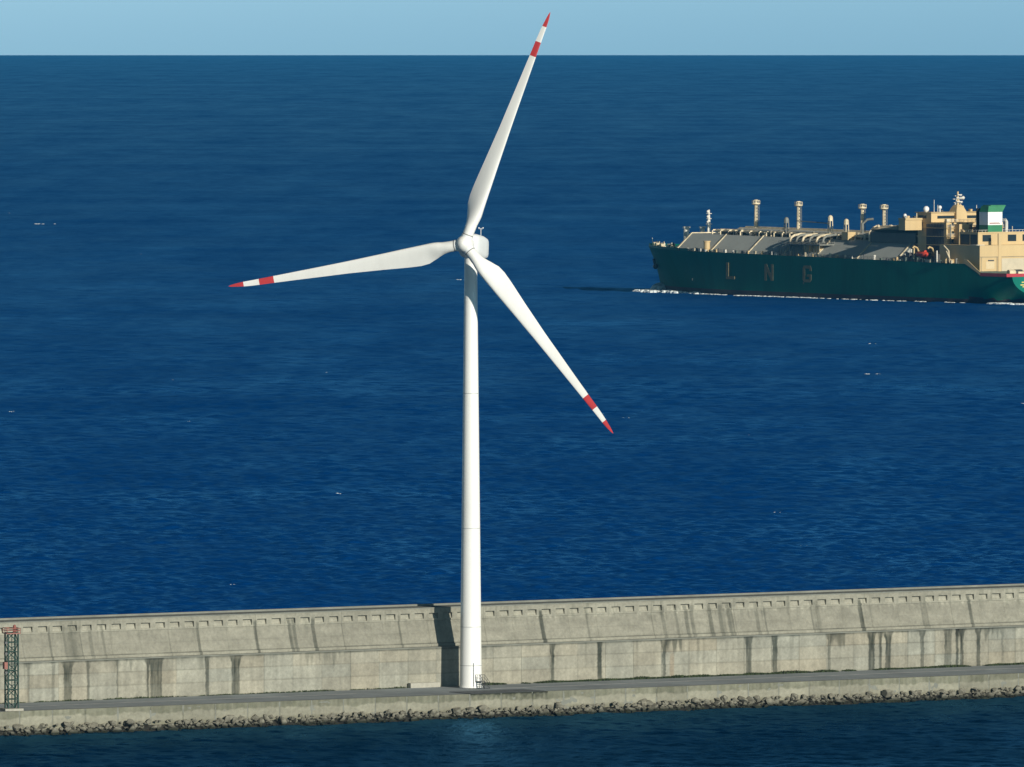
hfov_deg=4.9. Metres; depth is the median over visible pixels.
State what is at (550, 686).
road marking
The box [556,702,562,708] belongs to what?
boulder
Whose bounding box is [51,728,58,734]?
boulder
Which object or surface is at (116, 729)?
boulder
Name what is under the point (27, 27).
sky
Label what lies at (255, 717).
boulder
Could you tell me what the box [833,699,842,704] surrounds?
boulder
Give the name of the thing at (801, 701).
boulder
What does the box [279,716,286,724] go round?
boulder
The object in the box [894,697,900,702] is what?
boulder
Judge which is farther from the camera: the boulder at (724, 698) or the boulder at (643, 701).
the boulder at (724, 698)
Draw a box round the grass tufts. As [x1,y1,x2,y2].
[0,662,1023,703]
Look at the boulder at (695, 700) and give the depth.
1963.42 m
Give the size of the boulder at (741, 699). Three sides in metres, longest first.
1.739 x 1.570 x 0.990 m
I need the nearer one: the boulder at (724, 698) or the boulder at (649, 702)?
the boulder at (649, 702)
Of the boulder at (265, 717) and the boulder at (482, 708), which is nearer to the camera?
the boulder at (265, 717)
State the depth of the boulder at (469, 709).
1939.54 m
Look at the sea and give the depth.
3730.55 m
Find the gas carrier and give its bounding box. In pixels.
[649,191,1023,303]
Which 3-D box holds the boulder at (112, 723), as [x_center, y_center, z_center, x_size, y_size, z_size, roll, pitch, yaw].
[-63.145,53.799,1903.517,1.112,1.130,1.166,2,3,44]
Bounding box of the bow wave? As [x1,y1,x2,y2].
[650,282,665,289]
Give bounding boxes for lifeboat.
[916,250,927,256]
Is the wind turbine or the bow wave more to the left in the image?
the wind turbine
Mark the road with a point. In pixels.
(869, 674)
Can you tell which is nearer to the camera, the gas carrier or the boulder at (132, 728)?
the boulder at (132, 728)
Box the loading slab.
[452,689,541,693]
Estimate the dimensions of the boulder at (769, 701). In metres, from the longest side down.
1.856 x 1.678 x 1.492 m
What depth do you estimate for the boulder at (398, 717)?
1930.81 m
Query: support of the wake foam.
on the sea
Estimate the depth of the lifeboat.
4548.47 m
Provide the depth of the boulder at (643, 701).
1958.21 m
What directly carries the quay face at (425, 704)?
on the rocks at (564, 701)
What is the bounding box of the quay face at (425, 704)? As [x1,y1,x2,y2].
[0,673,1023,729]
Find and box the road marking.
[0,668,1013,707]
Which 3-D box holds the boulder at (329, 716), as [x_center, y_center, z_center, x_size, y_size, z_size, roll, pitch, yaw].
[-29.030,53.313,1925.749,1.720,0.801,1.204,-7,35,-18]
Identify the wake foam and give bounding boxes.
[632,289,1023,304]
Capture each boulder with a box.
[13,724,20,728]
[38,723,44,728]
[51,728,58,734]
[91,722,97,728]
[109,720,115,725]
[110,727,121,731]
[125,719,134,725]
[127,725,135,731]
[223,715,233,722]
[250,714,259,720]
[263,714,269,720]
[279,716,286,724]
[302,720,310,725]
[327,713,335,718]
[356,719,366,722]
[395,714,402,720]
[428,709,435,715]
[453,707,460,713]
[466,707,474,713]
[479,705,487,712]
[554,711,561,715]
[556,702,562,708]
[638,698,646,705]
[646,700,653,705]
[660,706,667,710]
[692,697,701,703]
[703,699,709,704]
[721,695,727,702]
[738,696,747,702]
[746,696,756,702]
[752,704,761,707]
[754,695,760,701]
[766,697,773,705]
[791,693,797,699]
[797,698,804,704]
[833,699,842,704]
[861,696,870,700]
[881,689,891,697]
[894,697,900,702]
[985,692,993,697]
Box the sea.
[0,55,1023,766]
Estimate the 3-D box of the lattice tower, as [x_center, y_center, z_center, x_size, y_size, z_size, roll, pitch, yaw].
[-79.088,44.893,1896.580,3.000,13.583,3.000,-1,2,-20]
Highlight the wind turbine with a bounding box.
[229,13,612,688]
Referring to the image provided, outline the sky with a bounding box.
[0,0,1023,54]
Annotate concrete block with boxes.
[408,682,439,687]
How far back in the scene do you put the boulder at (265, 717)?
1919.20 m
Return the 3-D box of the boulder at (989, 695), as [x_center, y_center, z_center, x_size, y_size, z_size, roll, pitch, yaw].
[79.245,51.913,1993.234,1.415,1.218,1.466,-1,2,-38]
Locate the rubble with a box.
[4,687,1020,735]
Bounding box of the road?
[0,665,1023,710]
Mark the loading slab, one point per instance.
(497, 691)
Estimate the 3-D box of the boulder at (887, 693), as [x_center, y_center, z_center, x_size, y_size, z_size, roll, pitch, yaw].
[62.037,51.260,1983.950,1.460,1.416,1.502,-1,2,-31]
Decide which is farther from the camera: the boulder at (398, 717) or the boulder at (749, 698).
the boulder at (749, 698)
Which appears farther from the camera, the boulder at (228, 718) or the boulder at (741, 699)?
the boulder at (741, 699)
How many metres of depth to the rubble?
1945.75 m
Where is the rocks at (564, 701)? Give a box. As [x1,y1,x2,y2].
[0,673,1018,729]
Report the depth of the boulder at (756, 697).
1970.39 m
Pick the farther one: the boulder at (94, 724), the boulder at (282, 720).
the boulder at (282, 720)
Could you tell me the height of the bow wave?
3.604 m
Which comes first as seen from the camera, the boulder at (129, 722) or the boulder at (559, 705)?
the boulder at (129, 722)
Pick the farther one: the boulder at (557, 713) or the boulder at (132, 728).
the boulder at (557, 713)
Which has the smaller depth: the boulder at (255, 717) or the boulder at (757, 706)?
the boulder at (255, 717)
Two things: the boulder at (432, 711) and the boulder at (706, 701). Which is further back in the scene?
the boulder at (706, 701)
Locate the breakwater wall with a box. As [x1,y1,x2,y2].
[0,583,1023,702]
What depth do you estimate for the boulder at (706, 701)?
1964.25 m
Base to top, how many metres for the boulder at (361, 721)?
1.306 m
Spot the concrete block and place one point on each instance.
(423, 684)
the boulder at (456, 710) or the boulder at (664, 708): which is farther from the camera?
the boulder at (664, 708)
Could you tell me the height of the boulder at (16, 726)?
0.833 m
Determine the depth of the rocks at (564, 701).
1950.98 m
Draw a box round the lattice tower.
[0,625,23,710]
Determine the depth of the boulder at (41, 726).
1896.61 m
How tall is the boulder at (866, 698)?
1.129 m
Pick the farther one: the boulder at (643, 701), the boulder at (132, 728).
the boulder at (643, 701)

